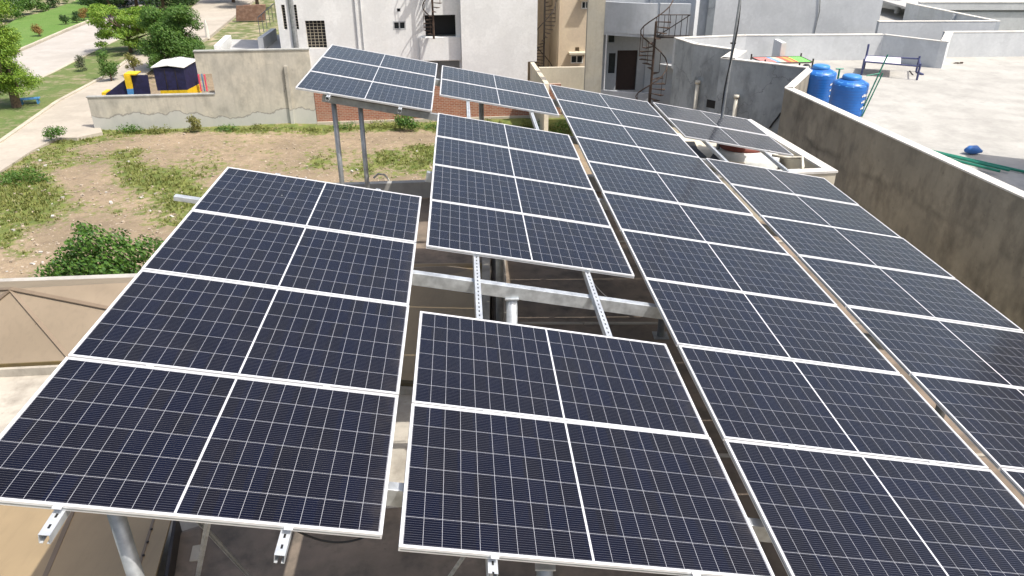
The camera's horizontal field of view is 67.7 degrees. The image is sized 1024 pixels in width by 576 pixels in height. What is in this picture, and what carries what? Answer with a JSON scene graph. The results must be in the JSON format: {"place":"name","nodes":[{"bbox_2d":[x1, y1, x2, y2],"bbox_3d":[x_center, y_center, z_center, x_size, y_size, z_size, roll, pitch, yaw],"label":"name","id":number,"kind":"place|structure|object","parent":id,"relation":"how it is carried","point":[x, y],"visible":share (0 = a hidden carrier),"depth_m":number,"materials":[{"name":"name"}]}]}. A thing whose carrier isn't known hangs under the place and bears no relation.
{"place":"outdoors","nodes":[
{"label":"outdoors","id":0,"kind":"place"},
{"bbox_2d":[0,0,111,47],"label":"lawn","id":1,"kind":"structure","parent":0,"point":[48,22],"depth_m":67.18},
{"bbox_2d":[52,117,102,140],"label":"driveway","id":2,"kind":"structure","parent":0,"point":[77,129],"depth_m":36.30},
{"bbox_2d":[9,0,157,83],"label":"road","id":3,"kind":"structure","parent":0,"point":[49,55],"depth_m":55.73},
{"bbox_2d":[7,4,115,56],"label":"kerb","id":4,"kind":"structure","parent":3,"relation":"on","point":[52,36],"depth_m":60.87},
{"bbox_2d":[0,0,199,137],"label":"verge","id":5,"kind":"structure","parent":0,"point":[60,83],"depth_m":44.86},
{"bbox_2d":[85,3,164,52],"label":"leafy tree","id":6,"kind":"object","parent":5,"relation":"on","point":[127,17],"visible":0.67,"depth_m":53.02,"materials":[{"name":"green plant"}]},
{"bbox_2d":[0,0,254,172],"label":"street","id":7,"kind":"structure","parent":0,"point":[28,139],"depth_m":41.11,"materials":[{"name":"concrete"}]},
{"bbox_2d":[41,125,66,138],"bbox_3d":[-20.803,-7.056,34.697,1.193,0.682,0.956,0,27,0],"label":"weed clump","id":8,"kind":"object","parent":7,"relation":"on","point":[54,133],"visible":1,"depth_m":34.57,"materials":[{"name":"green plant"}]},
{"bbox_2d":[0,50,139,142],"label":"kerb","id":9,"kind":"structure","parent":7,"relation":"on","point":[22,125],"depth_m":40.28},
{"bbox_2d":[0,0,278,49],"bbox_3d":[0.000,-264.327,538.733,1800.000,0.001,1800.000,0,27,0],"label":"terrain","id":10,"kind":"structure","parent":0,"point":[242,30],"depth_m":67.02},
{"bbox_2d":[0,0,25,21],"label":"round bush","id":11,"kind":"object","parent":10,"relation":"on","point":[18,13],"visible":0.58,"depth_m":68.94,"materials":[{"name":"green plant"}]},
{"bbox_2d":[236,4,265,20],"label":"brick wall","id":12,"kind":"structure","parent":10,"relation":"on","point":[248,12],"depth_m":68.98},
{"bbox_2d":[0,71,591,278],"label":"ground","id":13,"kind":"structure","parent":0,"point":[100,169],"depth_m":31.78,"materials":[{"name":"soil"}]},
{"bbox_2d":[0,0,42,107],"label":"feathery tree","id":14,"kind":"object","parent":13,"relation":"on","point":[13,76],"visible":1,"depth_m":39.03,"materials":[{"name":"green plant"}]},
{"bbox_2d":[0,165,53,185],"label":"weed clump","id":15,"kind":"object","parent":13,"relation":"on","point":[8,179],"visible":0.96,"depth_m":29.89,"materials":[{"name":"green plant"}]},
{"bbox_2d":[33,220,163,276],"bbox_3d":[-11.590,-0.876,21.822,4.640,2.064,1.810,0,27,0],"label":"leafy bush","id":16,"kind":"object","parent":13,"relation":"on","point":[72,266],"visible":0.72,"depth_m":21.70,"materials":[{"name":"green plant"}]},
{"bbox_2d":[95,49,119,80],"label":"sapling","id":17,"kind":"object","parent":13,"relation":"on","point":[110,70],"visible":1,"depth_m":45.62,"materials":[{"name":"green plant"}]},
{"bbox_2d":[102,71,150,94],"bbox_3d":[-18.970,-9.960,37.584,2.297,1.266,0.800,-3,27,-6],"label":"play slide","id":18,"kind":"object","parent":13,"relation":"on","point":[133,82],"visible":0.65,"depth_m":37.36,"materials":[{"name":"yellow paint"}]},
{"bbox_2d":[136,3,205,61],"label":"leafy tree","id":19,"kind":"object","parent":13,"relation":"on","point":[171,38],"visible":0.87,"depth_m":47.53,"materials":[{"name":"green plant"}]},
{"bbox_2d":[150,57,201,93],"bbox_3d":[-16.792,-10.047,38.462,1.734,2.826,1.878,0,27,0],"label":"play hut","id":20,"kind":"object","parent":13,"relation":"on","point":[176,75],"visible":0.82,"depth_m":37.66,"materials":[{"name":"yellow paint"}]},
{"bbox_2d":[86,48,316,129],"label":"lot wall","id":21,"kind":"structure","parent":13,"relation":"on","point":[254,86],"depth_m":36.64,"materials":[{"name":"concrete"}]},
{"bbox_2d":[0,133,432,274],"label":"rubble","id":22,"kind":"object","parent":13,"relation":"on","point":[159,211],"visible":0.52,"depth_m":29.30,"materials":[{"name":"stone"}]},
{"bbox_2d":[214,0,293,48],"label":"porch","id":23,"kind":"object","parent":13,"relation":"on","point":[270,38],"visible":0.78,"depth_m":40.88,"materials":[{"name":"concrete"}]},
{"bbox_2d":[0,123,573,256],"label":"grass","id":24,"kind":"structure","parent":13,"relation":"on","point":[170,177],"depth_m":30.40,"materials":[{"name":"plant"}]},
{"bbox_2d":[288,0,298,47],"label":"utility pole","id":25,"kind":"object","parent":13,"relation":"on","point":[293,24],"visible":0.48,"depth_m":37.41,"materials":[{"name":"concrete"}]},
{"bbox_2d":[392,114,419,129],"bbox_3d":[-5.055,-7.988,36.562,1.320,0.914,0.994,0,27,0],"label":"round bush","id":26,"kind":"object","parent":13,"relation":"on","point":[408,122],"visible":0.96,"depth_m":36.40,"materials":[{"name":"green plant"}]},
{"bbox_2d":[275,0,537,80],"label":"white house","id":27,"kind":"structure","parent":13,"relation":"on","point":[496,37],"depth_m":39.23,"materials":[{"name":"paint"}]},
{"bbox_2d":[305,21,326,47],"bbox_3d":[-10.008,-13.007,39.118,1.007,1.387,0.221,-3,27,-5],"label":"window","id":28,"kind":"structure","parent":27,"relation":"in","point":[316,34],"depth_m":39.16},
{"bbox_2d":[427,61,459,78],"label":"wall","id":29,"kind":"structure","parent":27,"relation":"in","point":[455,64],"depth_m":41.50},
{"bbox_2d":[314,83,560,124],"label":"brick wall","id":30,"kind":"structure","parent":13,"relation":"on","point":[442,105],"depth_m":38.07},
{"bbox_2d":[0,174,1023,575],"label":"rooftop house","id":31,"kind":"structure","parent":13,"relation":"on","point":[252,550],"depth_m":9.21,"materials":[{"name":"concrete"}]},
{"bbox_2d":[0,505,181,575],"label":"front canopy","id":32,"kind":"object","parent":31,"relation":"on","point":[83,544],"visible":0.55,"depth_m":7.26,"materials":[{"name":"concrete"}]},
{"bbox_2d":[106,514,144,575],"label":"support post","id":33,"kind":"object","parent":31,"relation":"on","point":[125,543],"depth_m":4.22,"materials":[{"name":"metal"}]},
{"bbox_2d":[195,523,210,575],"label":"brace","id":34,"kind":"object","parent":33,"relation":"attached to","point":[205,535],"visible":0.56,"depth_m":4.79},
{"bbox_2d":[197,523,250,575],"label":"brace","id":35,"kind":"object","parent":33,"relation":"attached to","point":[224,549],"visible":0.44,"depth_m":5.16,"materials":[{"name":"metal"}]},
{"bbox_2d":[175,526,202,575],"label":"cement patch","id":36,"kind":"object","parent":31,"relation":"on","point":[190,538],"visible":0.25,"depth_m":7.51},
{"bbox_2d":[0,263,491,394],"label":"light well canopy","id":37,"kind":"object","parent":31,"relation":"on","point":[46,326],"visible":0.36,"depth_m":10.63,"materials":[{"name":"concrete"}]},
{"bbox_2d":[331,103,344,184],"bbox_3d":[-2.931,-1.810,13.181,0.220,2.795,0.220,0,27,0],"label":"support post","id":38,"kind":"object","parent":31,"relation":"on","point":[337,142],"visible":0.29,"depth_m":12.83,"materials":[{"name":"metal"}]},
{"bbox_2d":[322,94,711,166],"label":"cross beam","id":39,"kind":"structure","parent":38,"relation":"on","point":[381,107],"depth_m":12.51,"materials":[{"name":"metal"}]},
{"bbox_2d":[760,151,790,171],"bbox_3d":[5.040,-0.727,10.885,0.065,0.069,13.460,-2,27,-3],"label":"mounting rail","id":40,"kind":"object","parent":39,"relation":"on","point":[775,161],"visible":0.02,"depth_m":13.94,"materials":[{"name":"metal"}]},
{"bbox_2d":[846,306,1023,387],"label":"solar panel","id":41,"kind":"object","parent":40,"relation":"on","point":[909,344],"visible":0.99,"depth_m":7.83,"materials":[{"name":"glass"}]},
{"bbox_2d":[910,374,1023,470],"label":"solar panel","id":42,"kind":"object","parent":40,"relation":"on","point":[987,420],"visible":1,"depth_m":6.69,"materials":[{"name":"glass"}]},
{"bbox_2d":[999,468,1023,496],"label":"solar panel","id":43,"kind":"object","parent":40,"relation":"on","point":[1014,478],"visible":1,"depth_m":5.86,"materials":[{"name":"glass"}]},
{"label":"rail","id":44,"kind":"object","parent":39,"relation":"attached to","visible":0},
{"bbox_2d":[549,85,661,116],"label":"solar panel","id":45,"kind":"object","parent":44,"relation":"on","point":[601,100],"visible":0.91,"depth_m":15.71,"materials":[{"name":"glass"}]},
{"bbox_2d":[587,161,752,215],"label":"solar panel","id":46,"kind":"object","parent":44,"relation":"on","point":[627,181],"visible":1,"depth_m":10.97,"materials":[{"name":"glass"}]},
{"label":"rail","id":47,"kind":"object","parent":39,"relation":"attached to","visible":0},
{"bbox_2d":[556,99,678,135],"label":"solar panel","id":48,"kind":"object","parent":47,"relation":"on","point":[614,116],"visible":0.98,"depth_m":14.52,"materials":[{"name":"glass"}]},
{"bbox_2d":[565,116,698,156],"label":"solar panel","id":49,"kind":"object","parent":47,"relation":"on","point":[624,135],"visible":0.98,"depth_m":13.34,"materials":[{"name":"glass"}]},
{"bbox_2d":[575,136,722,182],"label":"solar panel","id":50,"kind":"object","parent":47,"relation":"on","point":[620,155],"visible":0.95,"depth_m":12.17,"materials":[{"name":"glass"}]},
{"bbox_2d":[602,191,789,254],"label":"solar panel","id":51,"kind":"object","parent":47,"relation":"on","point":[656,217],"visible":0.94,"depth_m":9.80,"materials":[{"name":"glass"}]},
{"bbox_2d":[621,229,836,305],"bbox_3d":[2.407,-0.240,8.668,2.175,0.045,1.334,8,26,-8],"label":"solar panel","id":52,"kind":"object","parent":47,"relation":"on","point":[710,265],"visible":0.99,"depth_m":8.61,"materials":[{"name":"glass"}]},
{"bbox_2d":[645,278,899,373],"bbox_3d":[2.487,0.361,7.492,2.175,0.044,1.334,8,26,-8],"label":"solar panel","id":53,"kind":"object","parent":47,"relation":"on","point":[734,321],"visible":0.92,"depth_m":7.42,"materials":[{"name":"glass"}]},
{"bbox_2d":[678,345,988,468],"bbox_3d":[2.576,0.964,6.317,2.175,0.046,1.334,8,26,-8],"label":"solar panel","id":54,"kind":"object","parent":47,"relation":"on","point":[777,401],"visible":0.91,"depth_m":6.24,"materials":[{"name":"glass"}]},
{"bbox_2d":[724,439,1023,575],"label":"solar panel","id":55,"kind":"object","parent":47,"relation":"on","point":[824,513],"visible":1,"depth_m":5.15,"materials":[{"name":"glass"}]},
{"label":"rail","id":56,"kind":"object","parent":39,"relation":"attached to","visible":0},
{"bbox_2d":[310,56,435,91],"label":"solar panel","id":57,"kind":"object","parent":56,"relation":"on","point":[343,68],"visible":0.84,"depth_m":13.97,"materials":[{"name":"glass"}]},
{"bbox_2d":[358,100,369,188],"bbox_3d":[-2.520,-1.883,13.263,0.220,2.849,0.220,0,27,0],"label":"support post","id":58,"kind":"object","parent":31,"relation":"on","point":[363,146],"visible":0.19,"depth_m":12.97,"materials":[{"name":"metal"}]},
{"bbox_2d":[479,103,483,120],"bbox_3d":[-0.615,-2.847,15.720,0.220,2.326,0.220,0,27,0],"label":"support post","id":59,"kind":"object","parent":31,"relation":"on","point":[481,111],"depth_m":15.32,"materials":[{"name":"metal"}]},
{"bbox_2d":[435,78,673,126],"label":"cross beam","id":60,"kind":"structure","parent":59,"relation":"on","point":[437,82],"depth_m":15.33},
{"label":"rail","id":61,"kind":"object","parent":60,"relation":"attached to","visible":0},
{"bbox_2d":[295,71,433,111],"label":"solar panel","id":62,"kind":"object","parent":61,"relation":"on","point":[362,90],"visible":1,"depth_m":12.73,"materials":[{"name":"glass"}]},
{"bbox_2d":[322,45,437,76],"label":"solar panel","id":63,"kind":"object","parent":61,"relation":"on","point":[380,60],"visible":0.94,"depth_m":15.15,"materials":[{"name":"glass"}]},
{"bbox_2d":[496,259,503,321],"bbox_3d":[-0.172,-0.252,10.664,0.220,2.312,0.220,0,27,0],"label":"support post","id":64,"kind":"object","parent":31,"relation":"on","point":[499,300],"visible":0.19,"depth_m":10.81,"materials":[{"name":"metal"}]},
{"bbox_2d":[425,171,777,236],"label":"cross beam","id":65,"kind":"structure","parent":64,"relation":"on","point":[601,200],"depth_m":10.28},
{"bbox_2d":[505,298,518,323],"bbox_3d":[-0.001,1.111,7.997,0.220,2.316,0.220,0,27,0],"label":"support post","id":66,"kind":"object","parent":31,"relation":"on","point":[511,310],"visible":0.26,"depth_m":7.49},
{"bbox_2d":[411,270,883,349],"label":"cross beam","id":67,"kind":"structure","parent":66,"relation":"on","point":[523,292],"depth_m":7.45,"materials":[{"name":"metal"}]},
{"bbox_2d":[535,563,555,575],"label":"support post","id":68,"kind":"object","parent":31,"relation":"on","point":[544,569],"visible":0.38,"depth_m":4.46,"materials":[{"name":"metal"}]},
{"bbox_2d":[652,319,668,339],"bbox_3d":[2.201,-0.121,10.902,0.220,1.863,0.220,0,27,0],"label":"support post","id":69,"kind":"object","parent":31,"relation":"on","point":[660,333],"visible":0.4,"depth_m":11.24,"materials":[{"name":"metal"}]},
{"bbox_2d":[712,144,779,169],"bbox_3d":[5.115,-2.703,16.862,1.472,1.030,1.273,0,27,0],"label":"old water tank","id":70,"kind":"object","parent":31,"relation":"on","point":[751,157],"visible":0.2,"depth_m":16.34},
{"bbox_2d":[672,119,837,220],"bbox_3d":[4.423,-2.649,16.799,3.391,1.002,4.055,-4,27,-8],"label":"tank room","id":71,"kind":"object","parent":31,"relation":"on","point":[815,166],"visible":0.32,"depth_m":16.17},
{"bbox_2d":[716,0,740,149],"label":"antenna mast","id":72,"kind":"object","parent":71,"relation":"on","point":[733,42],"visible":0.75,"depth_m":15.89,"materials":[{"name":"metal"}]},
{"bbox_2d":[530,62,548,130],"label":"side wall","id":73,"kind":"structure","parent":13,"relation":"on","point":[536,75],"depth_m":36.14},
{"bbox_2d":[534,0,556,66],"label":"spiral staircase","id":74,"kind":"structure","parent":13,"relation":"on","point":[544,32],"depth_m":42.56,"materials":[{"name":"metal"}]},
{"bbox_2d":[584,0,715,118],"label":"grey house","id":75,"kind":"structure","parent":13,"relation":"on","point":[614,66],"depth_m":33.96,"materials":[{"name":"paint"}]},
{"bbox_2d":[607,52,616,74],"bbox_3d":[4.592,-10.367,35.209,0.452,1.049,0.130,-1,27,-2],"label":"window","id":76,"kind":"structure","parent":75,"relation":"in","point":[612,56],"depth_m":35.22,"materials":[{"name":"grey glass"}]},
{"bbox_2d":[615,50,637,89],"bbox_3d":[5.292,-10.112,35.451,0.983,1.860,0.020,-1,27,-2],"label":"door","id":77,"kind":"structure","parent":75,"relation":"in","point":[626,59],"depth_m":35.44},
{"bbox_2d":[635,0,673,105],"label":"spiral staircase","id":78,"kind":"structure","parent":75,"relation":"attached to","point":[653,44],"depth_m":32.64,"materials":[{"name":"metal"}]},
{"bbox_2d":[655,14,690,37],"bbox_3d":[6.756,-10.988,32.020,1.450,0.922,0.500,0,27,0],"label":"landing rail","id":79,"kind":"object","parent":75,"relation":"attached to","point":[665,36],"visible":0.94,"depth_m":32.01,"materials":[{"name":"metal"}]},
{"bbox_2d":[712,0,882,34],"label":"pale house","id":80,"kind":"structure","parent":13,"relation":"on","point":[809,16],"depth_m":34.73,"materials":[{"name":"paint"}]},
{"bbox_2d":[670,30,1023,331],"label":"terrace house","id":81,"kind":"structure","parent":13,"relation":"on","point":[963,224],"depth_m":22.48,"materials":[{"name":"beige concrete"}]},
{"bbox_2d":[750,53,813,67],"bbox_3d":[10.550,-8.791,29.933,2.094,0.560,1.222,-2,27,-4],"label":"string bed","id":82,"kind":"object","parent":81,"relation":"on","point":[800,59],"visible":0.67,"depth_m":29.89,"materials":[{"name":"fabric"}]},
{"bbox_2d":[807,63,836,102],"bbox_3d":[10.180,-6.811,25.382,1.054,1.182,1.054,0,27,0],"label":"water tank","id":83,"kind":"object","parent":81,"relation":"on","point":[822,77],"visible":0.56,"depth_m":24.97,"materials":[{"name":"blue plastic"}]},
{"bbox_2d":[829,73,868,116],"bbox_3d":[10.513,-6.045,23.860,1.077,1.204,1.077,0,27,0],"label":"water tank","id":84,"kind":"object","parent":81,"relation":"on","point":[849,93],"visible":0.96,"depth_m":23.48,"materials":[{"name":"blue plastic"}]},
{"bbox_2d":[860,44,921,79],"bbox_3d":[14.589,-8.716,29.358,2.006,0.950,1.719,12,29,22],"label":"string bed","id":85,"kind":"object","parent":81,"relation":"on","point":[890,60],"visible":1,"depth_m":29.30,"materials":[{"name":"fabric"}]},
{"bbox_2d":[936,151,1009,171],"bbox_3d":[11.716,-3.251,19.550,0.068,0.067,1.912,-19,33,-32],"label":"plastic pipe","id":86,"kind":"object","parent":81,"relation":"on","point":[979,163],"visible":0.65,"depth_m":19.41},
{"bbox_2d":[875,0,1023,39],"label":"terrace house","id":87,"kind":"structure","parent":13,"relation":"on","point":[930,19],"depth_m":38.91,"materials":[{"name":"paint"}]},
{"bbox_2d":[528,0,586,79],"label":"beige house","id":88,"kind":"structure","parent":0,"point":[565,42],"depth_m":43.18,"materials":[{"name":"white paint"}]},
{"bbox_2d":[539,66,584,89],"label":"yard wall","id":89,"kind":"structure","parent":0,"point":[571,77],"depth_m":39.67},
{"bbox_2d":[702,141,728,161],"bbox_3d":[3.893,-0.887,10.721,0.065,0.069,13.460,-2,27,-3],"label":"mounting rail","id":90,"kind":"object","parent":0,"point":[714,151],"visible":0.04,"depth_m":13.76,"materials":[{"name":"metal"}]},
{"bbox_2d":[653,102,767,135],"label":"solar panel","id":91,"kind":"object","parent":90,"relation":"on","point":[704,118],"visible":1,"depth_m":16.04,"materials":[{"name":"glass"}]},
{"bbox_2d":[668,118,793,156],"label":"solar panel","id":92,"kind":"object","parent":90,"relation":"on","point":[723,136],"visible":1,"depth_m":14.82,"materials":[{"name":"glass"}]},
{"bbox_2d":[706,158,858,204],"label":"solar panel","id":93,"kind":"object","parent":90,"relation":"on","point":[729,173],"visible":1,"depth_m":12.51,"materials":[{"name":"glass"}]},
{"bbox_2d":[730,184,900,237],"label":"solar panel","id":94,"kind":"object","parent":90,"relation":"on","point":[775,204],"visible":0.92,"depth_m":11.35,"materials":[{"name":"glass"}]},
{"bbox_2d":[760,216,955,278],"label":"solar panel","id":95,"kind":"object","parent":90,"relation":"on","point":[797,238],"visible":0.96,"depth_m":10.15,"materials":[{"name":"glass"}]},
{"bbox_2d":[798,255,1022,331],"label":"solar panel","id":96,"kind":"object","parent":90,"relation":"on","point":[845,284],"visible":1,"depth_m":8.96,"materials":[{"name":"glass"}]},
{"bbox_3d":[2.582,2.597,5.589,0.220,1.864,0.220,0,27,0],"label":"support post","id":97,"kind":"object","parent":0,"visible":0},
{"bbox_2d":[386,482,771,542],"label":"cross beam","id":98,"kind":"structure","parent":97,"relation":"attached to","point":[395,494],"depth_m":4.66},
{"bbox_2d":[38,173,280,543],"bbox_3d":[-2.500,-0.018,6.267,0.065,0.068,5.572,-2,27,-3],"label":"mounting rail","id":99,"kind":"object","parent":98,"relation":"attached to","point":[53,524],"visible":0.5,"depth_m":3.85,"materials":[{"name":"metal"}]},
{"bbox_2d":[0,357,397,538],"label":"solar panel","id":100,"kind":"object","parent":99,"relation":"on","point":[98,437],"visible":1,"depth_m":4.46,"materials":[{"name":"glass"}]},
{"bbox_2d":[68,270,408,396],"bbox_3d":[-1.895,0.311,5.741,2.175,0.045,1.334,8,26,-8],"label":"solar panel","id":101,"kind":"object","parent":99,"relation":"on","point":[147,318],"visible":0.91,"depth_m":5.65,"materials":[{"name":"glass"}]},
{"bbox_2d":[141,210,415,304],"bbox_3d":[-1.984,-0.288,6.917,2.175,0.044,1.334,8,26,-8],"label":"solar panel","id":102,"kind":"object","parent":99,"relation":"on","point":[205,245],"visible":0.87,"depth_m":6.85,"materials":[{"name":"glass"}]},
{"bbox_2d":[191,167,420,242],"bbox_3d":[-2.069,-0.892,8.091,2.175,0.045,1.334,8,26,-8],"label":"solar panel","id":103,"kind":"object","parent":99,"relation":"on","point":[258,195],"visible":0.98,"depth_m":8.03,"materials":[{"name":"glass"}]},
{"bbox_2d":[274,188,380,563],"bbox_3d":[-1.382,0.137,6.427,0.065,0.068,5.572,-2,27,-3],"label":"mounting rail","id":104,"kind":"object","parent":98,"relation":"attached to","point":[283,543],"visible":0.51,"depth_m":4.00,"materials":[{"name":"metal"}]},
{"bbox_2d":[466,101,497,575],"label":"mounting rail","id":105,"kind":"object","parent":98,"relation":"attached to","point":[491,566],"visible":0.3,"depth_m":6.93,"materials":[{"name":"metal"}]},
{"bbox_2d":[441,65,550,97],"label":"solar panel","id":106,"kind":"object","parent":105,"relation":"on","point":[491,80],"visible":0.9,"depth_m":15.38,"materials":[{"name":"glass"}]},
{"bbox_2d":[439,79,558,116],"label":"solar panel","id":107,"kind":"object","parent":105,"relation":"on","point":[495,97],"visible":1,"depth_m":14.13,"materials":[{"name":"glass"}]},
{"bbox_2d":[436,113,579,159],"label":"solar panel","id":108,"kind":"object","parent":105,"relation":"on","point":[504,135],"visible":0.94,"depth_m":11.84,"materials":[{"name":"glass"}]},
{"bbox_2d":[433,136,592,188],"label":"solar panel","id":109,"kind":"object","parent":105,"relation":"on","point":[472,156],"visible":0.94,"depth_m":10.67,"materials":[{"name":"glass"}]},
{"bbox_2d":[430,164,610,226],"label":"solar panel","id":110,"kind":"object","parent":105,"relation":"on","point":[512,194],"visible":0.95,"depth_m":9.48,"materials":[{"name":"glass"}]},
{"bbox_2d":[411,311,708,436],"bbox_3d":[0.332,0.656,5.994,2.175,0.044,1.334,8,26,-8],"label":"solar panel","id":111,"kind":"object","parent":105,"relation":"on","point":[468,363],"visible":0.84,"depth_m":5.92,"materials":[{"name":"glass"}]},
{"bbox_2d":[528,111,612,336],"bbox_3d":[0.603,-1.344,10.251,0.065,0.069,13.460,-2,27,-3],"label":"mounting rail","id":112,"kind":"object","parent":98,"relation":"attached to","point":[600,314],"visible":0.11,"depth_m":7.35,"materials":[{"name":"metal"}]},
{"bbox_2d":[426,200,634,277],"bbox_3d":[0.166,-0.555,8.357,2.175,0.044,1.334,8,26,-8],"label":"solar panel","id":113,"kind":"object","parent":112,"relation":"on","point":[498,234],"visible":1,"depth_m":8.27,"materials":[{"name":"glass"}]},
{"bbox_2d":[398,403,774,575],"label":"solar panel","id":114,"kind":"object","parent":112,"relation":"on","point":[491,485],"visible":1,"depth_m":4.71,"materials":[{"name":"glass"}]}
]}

